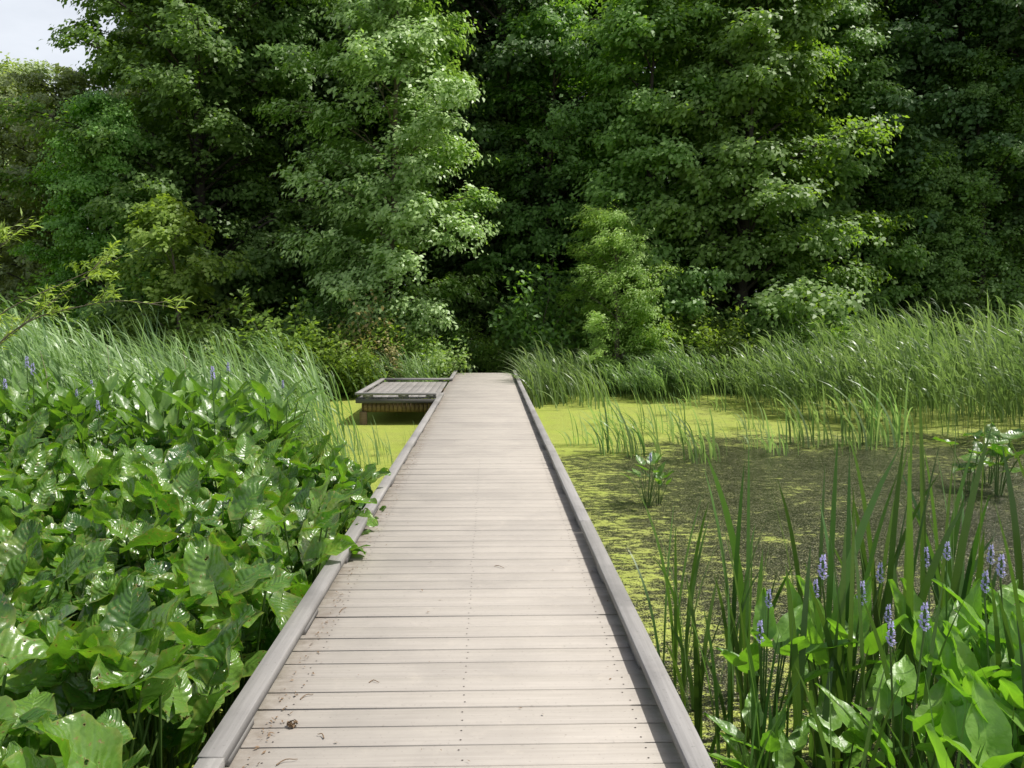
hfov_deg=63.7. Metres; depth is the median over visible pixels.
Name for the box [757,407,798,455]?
reed clump
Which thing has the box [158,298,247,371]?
shrub
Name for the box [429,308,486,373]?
shrub
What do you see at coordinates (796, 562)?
cattail plant
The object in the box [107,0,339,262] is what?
tree
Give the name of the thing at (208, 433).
broadleaf plant
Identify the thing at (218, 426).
pickerelweed plant
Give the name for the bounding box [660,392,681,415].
reed clump
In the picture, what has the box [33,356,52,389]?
pickerelweed plant
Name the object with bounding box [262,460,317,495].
broadleaf plant
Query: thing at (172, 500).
broadleaf plant
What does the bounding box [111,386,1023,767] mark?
water
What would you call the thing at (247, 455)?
broadleaf plant
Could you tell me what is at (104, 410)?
pickerelweed plant
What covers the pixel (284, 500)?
broadleaf plant
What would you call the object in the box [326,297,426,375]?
shrub
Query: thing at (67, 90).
tree
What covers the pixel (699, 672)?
cattail plant
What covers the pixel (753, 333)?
shrub
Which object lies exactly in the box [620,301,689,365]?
shrub
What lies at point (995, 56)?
tree
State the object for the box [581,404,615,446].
reed clump
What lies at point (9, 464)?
broadleaf plant
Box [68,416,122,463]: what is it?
broadleaf plant
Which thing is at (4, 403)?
pickerelweed plant
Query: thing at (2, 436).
broadleaf plant
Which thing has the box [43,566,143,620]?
broadleaf plant
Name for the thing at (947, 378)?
reed bed
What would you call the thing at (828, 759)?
cattail plant
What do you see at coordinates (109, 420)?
broadleaf plant
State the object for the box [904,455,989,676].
cattail plant
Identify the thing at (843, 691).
cattail plant
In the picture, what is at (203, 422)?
pickerelweed plant
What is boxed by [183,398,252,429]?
pickerelweed plant
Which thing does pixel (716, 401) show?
reed clump
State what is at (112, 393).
pickerelweed plant
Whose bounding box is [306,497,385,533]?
broadleaf plant
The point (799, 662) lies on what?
cattail plant
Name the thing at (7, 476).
broadleaf plant
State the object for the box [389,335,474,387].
shrub
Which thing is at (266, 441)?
pickerelweed plant
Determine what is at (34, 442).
broadleaf plant
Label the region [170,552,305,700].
broadleaf plant
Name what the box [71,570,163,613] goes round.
broadleaf plant
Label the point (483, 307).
tree
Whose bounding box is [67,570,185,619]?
broadleaf plant
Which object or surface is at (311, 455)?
broadleaf plant
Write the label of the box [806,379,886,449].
reed clump
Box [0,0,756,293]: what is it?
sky
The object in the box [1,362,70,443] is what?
pickerelweed plant
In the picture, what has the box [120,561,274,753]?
broadleaf plant
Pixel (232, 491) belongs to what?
broadleaf plant
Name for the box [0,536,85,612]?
broadleaf plant
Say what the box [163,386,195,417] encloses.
pickerelweed plant
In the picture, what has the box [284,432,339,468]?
broadleaf plant
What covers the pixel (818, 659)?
pickerelweed plant
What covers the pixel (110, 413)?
broadleaf plant
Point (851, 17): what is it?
tree
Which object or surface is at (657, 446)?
reed clump
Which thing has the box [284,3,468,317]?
tree
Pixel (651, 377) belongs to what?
reed bed
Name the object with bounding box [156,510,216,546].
broadleaf plant
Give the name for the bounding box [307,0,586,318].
tree
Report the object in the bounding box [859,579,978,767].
cattail plant
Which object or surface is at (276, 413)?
pickerelweed plant
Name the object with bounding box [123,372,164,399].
pickerelweed plant
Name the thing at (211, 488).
broadleaf plant
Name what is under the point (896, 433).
reed clump
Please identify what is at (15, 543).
broadleaf plant
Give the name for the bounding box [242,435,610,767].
leaf litter
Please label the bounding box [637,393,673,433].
reed clump
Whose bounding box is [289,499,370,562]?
broadleaf plant
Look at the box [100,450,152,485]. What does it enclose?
broadleaf plant
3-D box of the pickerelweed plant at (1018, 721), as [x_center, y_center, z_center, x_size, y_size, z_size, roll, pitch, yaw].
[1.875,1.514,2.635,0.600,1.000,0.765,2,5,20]
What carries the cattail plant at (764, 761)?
on the water
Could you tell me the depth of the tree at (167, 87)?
27.02 m
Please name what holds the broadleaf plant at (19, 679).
on the water
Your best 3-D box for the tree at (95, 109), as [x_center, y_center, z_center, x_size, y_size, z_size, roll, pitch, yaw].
[-13.249,-4.602,26.931,5.946,10.228,5.488,-2,5,-26]
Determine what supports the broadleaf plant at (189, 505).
on the water
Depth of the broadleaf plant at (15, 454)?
7.38 m
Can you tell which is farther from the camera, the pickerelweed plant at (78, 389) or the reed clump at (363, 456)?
the reed clump at (363, 456)
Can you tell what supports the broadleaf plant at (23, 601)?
on the water
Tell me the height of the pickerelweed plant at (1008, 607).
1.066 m
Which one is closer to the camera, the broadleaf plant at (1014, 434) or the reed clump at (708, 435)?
the broadleaf plant at (1014, 434)
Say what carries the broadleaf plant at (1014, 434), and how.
on the water
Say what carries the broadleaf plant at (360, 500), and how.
on the water
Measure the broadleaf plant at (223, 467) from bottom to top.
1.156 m
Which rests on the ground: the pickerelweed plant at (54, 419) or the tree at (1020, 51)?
the tree at (1020, 51)
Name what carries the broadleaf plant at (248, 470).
on the water
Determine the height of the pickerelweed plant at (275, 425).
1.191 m
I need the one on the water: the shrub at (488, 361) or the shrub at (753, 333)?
the shrub at (488, 361)
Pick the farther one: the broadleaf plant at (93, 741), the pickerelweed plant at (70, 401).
the pickerelweed plant at (70, 401)
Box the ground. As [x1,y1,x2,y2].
[186,338,1001,394]
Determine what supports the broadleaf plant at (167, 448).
on the water
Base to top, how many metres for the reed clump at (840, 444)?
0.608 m
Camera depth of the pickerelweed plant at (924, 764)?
2.92 m
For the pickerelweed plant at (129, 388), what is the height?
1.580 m
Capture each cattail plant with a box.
[627,519,714,711]
[641,494,708,674]
[666,573,735,740]
[688,588,788,767]
[699,522,794,749]
[704,445,769,701]
[739,682,779,767]
[744,627,802,767]
[769,545,833,767]
[773,468,900,714]
[794,662,904,767]
[805,434,897,767]
[805,509,906,767]
[824,431,940,694]
[855,413,967,763]
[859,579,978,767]
[885,665,984,767]
[898,442,995,613]
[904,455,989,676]
[919,364,1001,684]
[963,504,1023,744]
[979,614,1023,767]
[1002,432,1023,602]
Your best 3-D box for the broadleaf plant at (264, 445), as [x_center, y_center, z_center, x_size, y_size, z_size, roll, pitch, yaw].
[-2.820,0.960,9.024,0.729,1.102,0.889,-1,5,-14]
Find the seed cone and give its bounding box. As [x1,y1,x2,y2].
[286,719,297,727]
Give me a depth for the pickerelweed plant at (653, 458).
9.35 m
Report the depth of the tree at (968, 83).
28.08 m
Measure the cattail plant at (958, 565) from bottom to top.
2.015 m
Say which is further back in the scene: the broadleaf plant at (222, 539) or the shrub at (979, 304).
the shrub at (979, 304)
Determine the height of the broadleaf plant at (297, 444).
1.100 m
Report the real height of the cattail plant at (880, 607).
1.538 m
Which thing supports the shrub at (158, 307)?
on the ground
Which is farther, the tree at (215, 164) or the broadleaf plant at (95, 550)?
the tree at (215, 164)
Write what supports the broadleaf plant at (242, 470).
on the water
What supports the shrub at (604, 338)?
on the ground
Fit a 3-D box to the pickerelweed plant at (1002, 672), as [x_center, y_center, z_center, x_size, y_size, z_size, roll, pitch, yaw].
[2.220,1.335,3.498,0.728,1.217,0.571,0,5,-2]
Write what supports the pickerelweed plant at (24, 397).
in the water
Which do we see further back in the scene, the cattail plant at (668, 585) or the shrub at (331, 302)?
the shrub at (331, 302)
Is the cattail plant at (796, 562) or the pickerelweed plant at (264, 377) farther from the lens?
the pickerelweed plant at (264, 377)
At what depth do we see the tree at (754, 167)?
25.34 m
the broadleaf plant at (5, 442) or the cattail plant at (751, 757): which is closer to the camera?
the cattail plant at (751, 757)
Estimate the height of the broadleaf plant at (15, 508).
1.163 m
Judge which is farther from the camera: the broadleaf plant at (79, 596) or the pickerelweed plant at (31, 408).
the pickerelweed plant at (31, 408)
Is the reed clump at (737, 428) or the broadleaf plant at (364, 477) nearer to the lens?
the broadleaf plant at (364, 477)
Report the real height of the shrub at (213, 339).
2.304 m
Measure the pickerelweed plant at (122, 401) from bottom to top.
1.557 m
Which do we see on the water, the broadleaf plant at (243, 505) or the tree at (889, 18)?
the broadleaf plant at (243, 505)
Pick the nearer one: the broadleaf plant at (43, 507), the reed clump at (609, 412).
the broadleaf plant at (43, 507)
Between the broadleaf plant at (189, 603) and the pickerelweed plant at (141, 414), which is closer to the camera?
the broadleaf plant at (189, 603)
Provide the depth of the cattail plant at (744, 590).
4.52 m
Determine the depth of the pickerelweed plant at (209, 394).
10.28 m
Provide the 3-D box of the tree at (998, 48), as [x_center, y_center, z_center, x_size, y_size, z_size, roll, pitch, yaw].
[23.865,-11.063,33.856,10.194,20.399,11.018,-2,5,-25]
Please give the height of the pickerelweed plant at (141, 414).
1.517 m
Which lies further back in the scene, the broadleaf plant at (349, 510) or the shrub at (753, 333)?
the shrub at (753, 333)
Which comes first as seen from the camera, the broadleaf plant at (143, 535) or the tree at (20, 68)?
the broadleaf plant at (143, 535)
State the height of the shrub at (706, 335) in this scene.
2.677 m
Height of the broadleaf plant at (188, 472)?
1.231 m
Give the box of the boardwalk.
[193,370,714,767]
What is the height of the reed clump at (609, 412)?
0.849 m
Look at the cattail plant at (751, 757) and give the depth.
3.19 m
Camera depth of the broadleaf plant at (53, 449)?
7.61 m
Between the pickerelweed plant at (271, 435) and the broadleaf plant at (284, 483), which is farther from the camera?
the pickerelweed plant at (271, 435)
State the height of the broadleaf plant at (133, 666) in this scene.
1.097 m
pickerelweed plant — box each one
[0,378,21,439]
[0,391,54,431]
[0,417,16,444]
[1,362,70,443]
[4,372,96,434]
[5,386,82,419]
[7,355,52,420]
[9,384,37,419]
[11,392,67,429]
[28,382,109,444]
[29,367,96,401]
[29,387,103,441]
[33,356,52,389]
[39,384,121,443]
[48,381,101,407]
[54,371,137,414]
[64,373,152,410]
[64,377,97,389]
[67,400,133,452]
[75,389,107,414]
[79,428,112,451]
[84,378,114,419]
[85,372,134,410]
[102,379,162,438]
[102,382,191,435]
[104,391,184,440]
[104,409,136,437]
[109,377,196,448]
[112,388,179,439]
[123,370,204,423]
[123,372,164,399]
[128,369,173,389]
[136,402,161,438]
[137,386,201,444]
[146,367,201,397]
[156,365,274,447]
[163,385,217,400]
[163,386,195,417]
[163,408,217,429]
[168,376,205,398]
[172,373,222,405]
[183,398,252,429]
[185,375,263,437]
[194,395,263,450]
[194,413,265,453]
[199,415,247,437]
[202,362,250,399]
[209,383,257,416]
[216,392,289,440]
[221,367,283,395]
[231,412,242,438]
[235,386,317,446]
[239,419,308,453]
[244,391,303,450]
[249,379,326,447]
[250,396,297,429]
[250,416,281,454]
[261,379,298,424]
[269,401,308,444]
[281,380,310,435]
[619,450,673,505]
[641,465,672,503]
[704,688,809,767]
[715,587,857,767]
[783,553,908,767]
[795,687,912,767]
[815,601,962,767]
[854,761,927,767]
[872,603,1011,767]
[888,540,1023,767]
[905,673,1023,767]
[924,543,1023,637]
[924,669,1023,767]
[929,569,1023,767]
[931,578,1023,642]
[954,553,1014,686]
[962,603,1022,733]
[987,585,1023,615]
[993,697,1023,731]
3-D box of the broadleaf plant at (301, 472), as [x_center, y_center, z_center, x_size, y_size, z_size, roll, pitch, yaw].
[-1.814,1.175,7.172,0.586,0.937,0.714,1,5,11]
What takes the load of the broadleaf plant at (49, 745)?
on the water
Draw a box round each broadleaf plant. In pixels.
[0,407,70,451]
[0,425,5,439]
[0,435,54,452]
[0,439,11,462]
[0,443,66,497]
[0,445,47,467]
[0,452,50,483]
[0,473,16,486]
[0,483,88,543]
[0,497,48,533]
[0,517,76,620]
[0,520,117,590]
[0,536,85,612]
[0,574,187,739]
[0,590,78,700]
[0,686,98,767]
[0,746,56,767]
[2,728,25,747]
[3,474,28,504]
[3,585,112,713]
[4,416,46,447]
[4,708,178,767]
[5,414,24,445]
[5,470,84,519]
[5,607,151,766]
[6,665,153,757]
[8,422,76,504]
[14,582,41,630]
[20,473,83,514]
[22,531,152,587]
[28,484,100,524]
[29,579,152,611]
[33,536,118,626]
[40,425,102,442]
[40,650,217,767]
[42,521,127,571]
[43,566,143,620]
[53,457,119,490]
[53,521,118,583]
[56,439,125,490]
[56,449,142,561]
[58,503,107,538]
[61,441,143,487]
[63,497,206,570]
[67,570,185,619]
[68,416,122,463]
[70,602,255,767]
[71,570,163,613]
[72,470,160,527]
[83,400,134,420]
[83,430,130,458]
[87,426,141,486]
[90,597,247,767]
[94,554,235,743]
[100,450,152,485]
[103,418,126,432]
[108,461,181,525]
[109,474,221,569]
[115,459,204,527]
[119,437,214,480]
[119,496,205,595]
[120,559,260,651]
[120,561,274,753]
[133,603,203,767]
[136,430,168,442]
[142,422,208,457]
[152,444,173,463]
[153,533,300,710]
[156,451,232,506]
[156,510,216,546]
[163,464,217,493]
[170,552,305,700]
[176,474,297,567]
[176,489,231,559]
[189,425,234,448]
[193,429,229,452]
[193,488,235,527]
[197,453,279,490]
[199,455,260,492]
[202,498,284,541]
[204,518,300,625]
[205,432,284,470]
[208,468,245,488]
[208,528,289,592]
[214,535,293,652]
[217,433,260,464]
[218,473,273,539]
[222,438,263,465]
[231,478,315,546]
[239,447,308,471]
[246,535,328,625]
[252,427,270,444]
[252,468,369,589]
[258,447,348,485]
[260,441,282,448]
[261,502,366,586]
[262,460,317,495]
[277,455,361,512]
[282,437,316,465]
[283,465,316,489]
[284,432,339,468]
[288,503,359,543]
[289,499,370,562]
[291,489,345,543]
[297,439,390,531]
[297,463,320,497]
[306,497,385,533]
[325,486,352,508]
[326,458,376,532]
[332,489,378,533]
[933,436,1000,490]
[959,422,1013,483]
[984,428,1023,495]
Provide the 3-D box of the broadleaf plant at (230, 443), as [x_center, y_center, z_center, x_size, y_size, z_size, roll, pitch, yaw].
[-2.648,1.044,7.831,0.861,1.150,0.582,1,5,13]
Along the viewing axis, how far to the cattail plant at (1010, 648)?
3.33 m
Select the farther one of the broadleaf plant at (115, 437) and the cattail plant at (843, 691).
the broadleaf plant at (115, 437)
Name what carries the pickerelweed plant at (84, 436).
in the water
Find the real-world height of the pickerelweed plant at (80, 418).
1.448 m
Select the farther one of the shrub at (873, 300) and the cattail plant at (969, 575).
the shrub at (873, 300)
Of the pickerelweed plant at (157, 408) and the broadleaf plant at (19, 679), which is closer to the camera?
the broadleaf plant at (19, 679)
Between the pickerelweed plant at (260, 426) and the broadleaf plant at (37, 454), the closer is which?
the broadleaf plant at (37, 454)
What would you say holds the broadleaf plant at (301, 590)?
on the water
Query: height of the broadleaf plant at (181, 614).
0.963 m
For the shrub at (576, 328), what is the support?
on the ground
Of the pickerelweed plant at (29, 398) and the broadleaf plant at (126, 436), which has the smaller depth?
the broadleaf plant at (126, 436)
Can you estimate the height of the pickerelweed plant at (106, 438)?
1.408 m
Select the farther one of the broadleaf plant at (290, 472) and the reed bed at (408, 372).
the reed bed at (408, 372)
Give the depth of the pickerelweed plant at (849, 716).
3.19 m
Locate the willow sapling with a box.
[0,207,193,349]
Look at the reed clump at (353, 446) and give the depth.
11.20 m
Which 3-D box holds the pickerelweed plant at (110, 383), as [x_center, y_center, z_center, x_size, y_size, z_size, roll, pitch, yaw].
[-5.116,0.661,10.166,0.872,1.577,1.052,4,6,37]
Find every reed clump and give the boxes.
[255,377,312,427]
[284,389,319,440]
[288,400,332,461]
[288,408,346,461]
[294,397,339,453]
[321,424,361,462]
[329,427,352,459]
[341,415,366,454]
[346,441,369,468]
[351,424,387,464]
[358,415,379,448]
[363,431,393,467]
[371,432,389,455]
[556,406,587,446]
[581,396,644,457]
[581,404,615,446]
[592,386,621,425]
[602,396,660,456]
[621,390,653,430]
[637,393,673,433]
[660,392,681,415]
[661,400,696,444]
[664,406,720,463]
[672,380,698,408]
[686,408,726,455]
[706,379,734,411]
[715,410,752,443]
[717,384,763,430]
[740,414,768,450]
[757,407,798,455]
[766,383,832,447]
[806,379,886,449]
[829,423,855,453]
[842,375,915,447]
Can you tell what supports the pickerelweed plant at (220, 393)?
in the water
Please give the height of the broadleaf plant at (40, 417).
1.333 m
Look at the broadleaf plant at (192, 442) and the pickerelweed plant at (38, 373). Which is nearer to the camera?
the broadleaf plant at (192, 442)
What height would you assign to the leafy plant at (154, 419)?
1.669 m
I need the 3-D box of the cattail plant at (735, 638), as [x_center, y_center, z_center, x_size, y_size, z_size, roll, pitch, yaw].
[1.124,1.256,4.029,0.416,1.164,0.278,1,5,6]
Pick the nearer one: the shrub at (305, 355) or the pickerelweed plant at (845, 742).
the pickerelweed plant at (845, 742)
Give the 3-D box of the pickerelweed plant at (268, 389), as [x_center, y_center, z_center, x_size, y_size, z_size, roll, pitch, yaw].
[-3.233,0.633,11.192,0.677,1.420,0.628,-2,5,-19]
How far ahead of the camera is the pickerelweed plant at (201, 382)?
12.67 m
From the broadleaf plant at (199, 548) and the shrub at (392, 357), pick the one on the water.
the broadleaf plant at (199, 548)
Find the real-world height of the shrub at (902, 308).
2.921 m
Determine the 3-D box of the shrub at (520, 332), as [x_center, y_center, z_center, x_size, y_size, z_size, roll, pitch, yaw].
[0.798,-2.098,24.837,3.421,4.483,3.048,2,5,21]
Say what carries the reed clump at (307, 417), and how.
on the water
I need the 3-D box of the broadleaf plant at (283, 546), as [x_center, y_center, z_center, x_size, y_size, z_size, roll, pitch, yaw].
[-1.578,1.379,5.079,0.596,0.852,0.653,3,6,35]
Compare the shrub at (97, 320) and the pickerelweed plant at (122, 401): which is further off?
the shrub at (97, 320)
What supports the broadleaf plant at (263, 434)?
on the water
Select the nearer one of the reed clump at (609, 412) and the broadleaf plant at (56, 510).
the broadleaf plant at (56, 510)
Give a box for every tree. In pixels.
[0,0,378,351]
[0,51,59,278]
[0,66,144,322]
[0,70,88,323]
[2,26,195,310]
[7,85,195,373]
[63,193,261,371]
[77,4,251,244]
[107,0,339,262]
[115,0,479,331]
[183,0,310,238]
[221,0,484,320]
[240,0,506,372]
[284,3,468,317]
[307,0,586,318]
[374,0,619,366]
[383,0,594,247]
[409,76,571,347]
[437,0,700,302]
[449,0,663,354]
[550,196,684,392]
[554,0,791,341]
[556,0,825,306]
[606,0,926,377]
[705,0,1003,343]
[727,0,929,303]
[735,0,1023,285]
[828,0,1023,331]
[858,135,1006,344]
[879,42,1023,361]
[886,0,1023,349]
[899,0,1021,163]
[926,0,1023,313]
[976,8,1022,111]
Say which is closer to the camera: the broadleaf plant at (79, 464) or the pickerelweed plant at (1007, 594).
the pickerelweed plant at (1007, 594)
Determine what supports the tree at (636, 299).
on the ground
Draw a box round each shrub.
[0,268,62,339]
[41,293,116,366]
[104,273,185,354]
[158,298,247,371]
[179,319,287,384]
[211,286,326,383]
[251,312,343,393]
[276,262,359,352]
[295,316,373,397]
[321,289,408,383]
[322,330,395,397]
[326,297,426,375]
[373,313,442,369]
[374,326,404,381]
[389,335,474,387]
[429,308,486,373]
[461,314,512,372]
[467,324,518,372]
[476,239,590,373]
[528,276,630,380]
[575,301,657,384]
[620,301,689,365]
[630,312,705,390]
[648,288,748,388]
[684,305,766,391]
[718,271,809,369]
[761,302,860,354]
[830,260,899,346]
[883,296,950,338]
[919,252,1020,352]
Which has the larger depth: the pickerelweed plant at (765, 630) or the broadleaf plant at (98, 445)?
the broadleaf plant at (98, 445)
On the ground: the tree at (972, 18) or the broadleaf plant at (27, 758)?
the tree at (972, 18)
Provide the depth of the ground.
27.38 m
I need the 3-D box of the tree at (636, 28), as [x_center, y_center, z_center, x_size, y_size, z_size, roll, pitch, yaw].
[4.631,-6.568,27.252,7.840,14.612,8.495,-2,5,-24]
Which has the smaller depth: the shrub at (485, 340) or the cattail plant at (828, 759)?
the cattail plant at (828, 759)
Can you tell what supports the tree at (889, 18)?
on the ground
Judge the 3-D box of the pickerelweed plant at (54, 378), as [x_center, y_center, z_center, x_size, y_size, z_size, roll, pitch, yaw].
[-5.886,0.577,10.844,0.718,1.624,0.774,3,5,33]
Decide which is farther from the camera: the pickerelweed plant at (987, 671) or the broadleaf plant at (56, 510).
the broadleaf plant at (56, 510)
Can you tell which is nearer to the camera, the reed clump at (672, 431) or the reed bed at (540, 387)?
the reed clump at (672, 431)
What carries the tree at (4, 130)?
on the ground
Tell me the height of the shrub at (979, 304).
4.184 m
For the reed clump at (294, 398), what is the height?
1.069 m
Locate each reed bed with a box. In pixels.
[0,295,359,455]
[174,326,442,398]
[490,335,609,410]
[506,341,922,403]
[645,289,1023,443]
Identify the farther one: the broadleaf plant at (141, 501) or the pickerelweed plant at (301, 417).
the pickerelweed plant at (301, 417)
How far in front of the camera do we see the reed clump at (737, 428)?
13.80 m
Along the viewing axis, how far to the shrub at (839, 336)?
24.16 m
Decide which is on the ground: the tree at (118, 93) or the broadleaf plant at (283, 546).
the tree at (118, 93)
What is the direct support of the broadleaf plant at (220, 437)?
on the water
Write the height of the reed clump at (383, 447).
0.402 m
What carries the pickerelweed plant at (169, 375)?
in the water
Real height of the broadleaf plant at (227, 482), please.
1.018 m
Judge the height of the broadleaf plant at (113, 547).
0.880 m
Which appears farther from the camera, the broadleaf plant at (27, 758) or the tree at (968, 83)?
the tree at (968, 83)
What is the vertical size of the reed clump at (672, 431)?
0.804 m
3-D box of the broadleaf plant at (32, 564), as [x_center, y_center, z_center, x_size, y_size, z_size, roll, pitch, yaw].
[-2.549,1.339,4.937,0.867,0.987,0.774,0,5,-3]
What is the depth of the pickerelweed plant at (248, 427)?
8.56 m
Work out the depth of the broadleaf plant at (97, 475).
6.42 m
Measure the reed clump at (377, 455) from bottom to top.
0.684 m
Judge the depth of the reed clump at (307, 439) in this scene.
11.52 m
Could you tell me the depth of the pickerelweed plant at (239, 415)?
9.38 m
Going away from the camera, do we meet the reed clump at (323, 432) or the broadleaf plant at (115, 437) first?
the broadleaf plant at (115, 437)
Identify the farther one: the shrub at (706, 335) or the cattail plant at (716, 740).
the shrub at (706, 335)
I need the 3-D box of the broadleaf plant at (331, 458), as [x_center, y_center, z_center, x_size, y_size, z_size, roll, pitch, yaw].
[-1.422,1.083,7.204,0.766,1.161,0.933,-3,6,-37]
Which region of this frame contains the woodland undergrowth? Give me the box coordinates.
[0,155,971,353]
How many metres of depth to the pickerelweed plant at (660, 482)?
9.41 m
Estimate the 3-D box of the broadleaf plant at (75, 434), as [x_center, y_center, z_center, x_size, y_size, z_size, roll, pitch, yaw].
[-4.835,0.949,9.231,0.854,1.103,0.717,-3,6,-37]
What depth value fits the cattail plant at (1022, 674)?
2.96 m
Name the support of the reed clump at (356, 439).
on the water
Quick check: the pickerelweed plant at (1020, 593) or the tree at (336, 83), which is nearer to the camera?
the pickerelweed plant at (1020, 593)
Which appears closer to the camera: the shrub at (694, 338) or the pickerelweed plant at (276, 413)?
the pickerelweed plant at (276, 413)
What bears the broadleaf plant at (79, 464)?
on the water
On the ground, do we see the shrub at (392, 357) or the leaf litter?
the shrub at (392, 357)
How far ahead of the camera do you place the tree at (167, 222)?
23.31 m
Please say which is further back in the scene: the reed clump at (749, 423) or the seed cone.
the reed clump at (749, 423)
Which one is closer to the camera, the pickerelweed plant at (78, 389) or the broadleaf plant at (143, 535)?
the broadleaf plant at (143, 535)
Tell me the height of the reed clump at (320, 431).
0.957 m
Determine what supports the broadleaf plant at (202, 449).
on the water
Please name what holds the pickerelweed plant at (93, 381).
in the water
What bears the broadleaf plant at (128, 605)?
on the water
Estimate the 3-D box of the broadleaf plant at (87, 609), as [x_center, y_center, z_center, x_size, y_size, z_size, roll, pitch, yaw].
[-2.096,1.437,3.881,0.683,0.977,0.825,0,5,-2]
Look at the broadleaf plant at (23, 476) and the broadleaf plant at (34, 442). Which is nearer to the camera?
the broadleaf plant at (23, 476)
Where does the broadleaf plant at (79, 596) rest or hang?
on the water
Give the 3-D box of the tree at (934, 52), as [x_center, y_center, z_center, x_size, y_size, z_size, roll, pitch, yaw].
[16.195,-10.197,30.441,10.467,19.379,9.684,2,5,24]
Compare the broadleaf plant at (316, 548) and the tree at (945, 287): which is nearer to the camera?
the broadleaf plant at (316, 548)
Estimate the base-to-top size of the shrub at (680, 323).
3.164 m
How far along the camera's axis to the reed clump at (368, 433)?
13.28 m
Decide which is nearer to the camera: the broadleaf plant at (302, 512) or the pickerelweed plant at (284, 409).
the broadleaf plant at (302, 512)
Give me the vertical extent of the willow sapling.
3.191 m
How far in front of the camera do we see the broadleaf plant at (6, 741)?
2.85 m
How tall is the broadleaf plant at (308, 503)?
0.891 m
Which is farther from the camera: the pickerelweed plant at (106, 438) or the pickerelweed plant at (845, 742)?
the pickerelweed plant at (106, 438)
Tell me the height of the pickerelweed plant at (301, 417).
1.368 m
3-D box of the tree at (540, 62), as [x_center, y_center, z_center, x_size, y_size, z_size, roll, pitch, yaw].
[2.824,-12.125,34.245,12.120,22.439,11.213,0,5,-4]
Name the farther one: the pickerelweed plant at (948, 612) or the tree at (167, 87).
the tree at (167, 87)
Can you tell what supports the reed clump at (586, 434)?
on the water
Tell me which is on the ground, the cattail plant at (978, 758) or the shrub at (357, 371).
the shrub at (357, 371)
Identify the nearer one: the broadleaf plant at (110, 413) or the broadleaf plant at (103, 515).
the broadleaf plant at (103, 515)
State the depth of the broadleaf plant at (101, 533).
5.25 m
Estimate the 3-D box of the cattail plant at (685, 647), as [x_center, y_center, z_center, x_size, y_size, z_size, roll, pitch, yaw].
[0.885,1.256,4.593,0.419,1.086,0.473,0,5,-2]
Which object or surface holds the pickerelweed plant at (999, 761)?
in the water
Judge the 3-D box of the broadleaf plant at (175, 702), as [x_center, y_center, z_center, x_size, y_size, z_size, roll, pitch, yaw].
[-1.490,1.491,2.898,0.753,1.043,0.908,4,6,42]
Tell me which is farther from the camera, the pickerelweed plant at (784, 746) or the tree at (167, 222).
the tree at (167, 222)
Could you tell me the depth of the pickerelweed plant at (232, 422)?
8.47 m
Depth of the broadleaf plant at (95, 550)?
4.56 m
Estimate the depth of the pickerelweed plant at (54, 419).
9.18 m
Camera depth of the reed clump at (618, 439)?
12.85 m
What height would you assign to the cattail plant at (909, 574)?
1.744 m
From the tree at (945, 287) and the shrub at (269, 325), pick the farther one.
the tree at (945, 287)
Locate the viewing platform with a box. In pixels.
[355,378,450,424]
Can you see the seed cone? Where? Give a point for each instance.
(291, 724)
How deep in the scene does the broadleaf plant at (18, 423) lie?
9.25 m
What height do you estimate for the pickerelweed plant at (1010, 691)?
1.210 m
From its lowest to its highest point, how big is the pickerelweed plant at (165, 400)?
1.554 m
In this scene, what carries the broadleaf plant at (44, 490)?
on the water
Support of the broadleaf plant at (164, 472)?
on the water
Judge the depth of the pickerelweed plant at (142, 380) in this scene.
12.20 m
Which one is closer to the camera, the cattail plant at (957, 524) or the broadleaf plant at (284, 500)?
the cattail plant at (957, 524)
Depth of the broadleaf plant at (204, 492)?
6.60 m
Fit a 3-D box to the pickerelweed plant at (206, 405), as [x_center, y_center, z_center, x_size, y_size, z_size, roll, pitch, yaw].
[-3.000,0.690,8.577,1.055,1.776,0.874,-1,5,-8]
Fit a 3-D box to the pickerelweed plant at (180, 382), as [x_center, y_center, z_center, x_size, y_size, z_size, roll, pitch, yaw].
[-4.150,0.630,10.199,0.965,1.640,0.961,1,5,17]
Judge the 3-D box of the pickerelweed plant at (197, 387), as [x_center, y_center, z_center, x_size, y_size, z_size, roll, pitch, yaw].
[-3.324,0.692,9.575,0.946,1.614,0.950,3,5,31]
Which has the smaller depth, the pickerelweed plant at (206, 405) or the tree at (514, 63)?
the pickerelweed plant at (206, 405)
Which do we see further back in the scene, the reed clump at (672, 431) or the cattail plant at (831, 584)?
the reed clump at (672, 431)
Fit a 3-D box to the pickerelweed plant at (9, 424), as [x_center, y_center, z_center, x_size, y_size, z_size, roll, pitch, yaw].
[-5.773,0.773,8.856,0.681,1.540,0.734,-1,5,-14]
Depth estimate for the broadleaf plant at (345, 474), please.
7.14 m
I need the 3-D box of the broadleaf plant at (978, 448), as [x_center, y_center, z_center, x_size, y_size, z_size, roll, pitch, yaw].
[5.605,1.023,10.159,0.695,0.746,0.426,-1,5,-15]
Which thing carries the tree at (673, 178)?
on the ground
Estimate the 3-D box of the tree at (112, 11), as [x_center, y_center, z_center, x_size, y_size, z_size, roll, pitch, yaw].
[-16.640,-11.867,41.222,11.018,20.399,10.194,-1,5,-18]
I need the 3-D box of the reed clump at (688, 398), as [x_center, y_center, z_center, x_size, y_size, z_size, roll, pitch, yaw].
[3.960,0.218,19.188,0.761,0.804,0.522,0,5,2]
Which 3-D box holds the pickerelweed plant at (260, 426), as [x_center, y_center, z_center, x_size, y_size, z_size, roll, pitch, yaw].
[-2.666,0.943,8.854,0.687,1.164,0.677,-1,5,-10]
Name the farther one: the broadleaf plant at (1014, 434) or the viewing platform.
the viewing platform
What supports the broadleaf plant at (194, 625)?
on the water
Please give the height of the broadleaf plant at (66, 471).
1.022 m

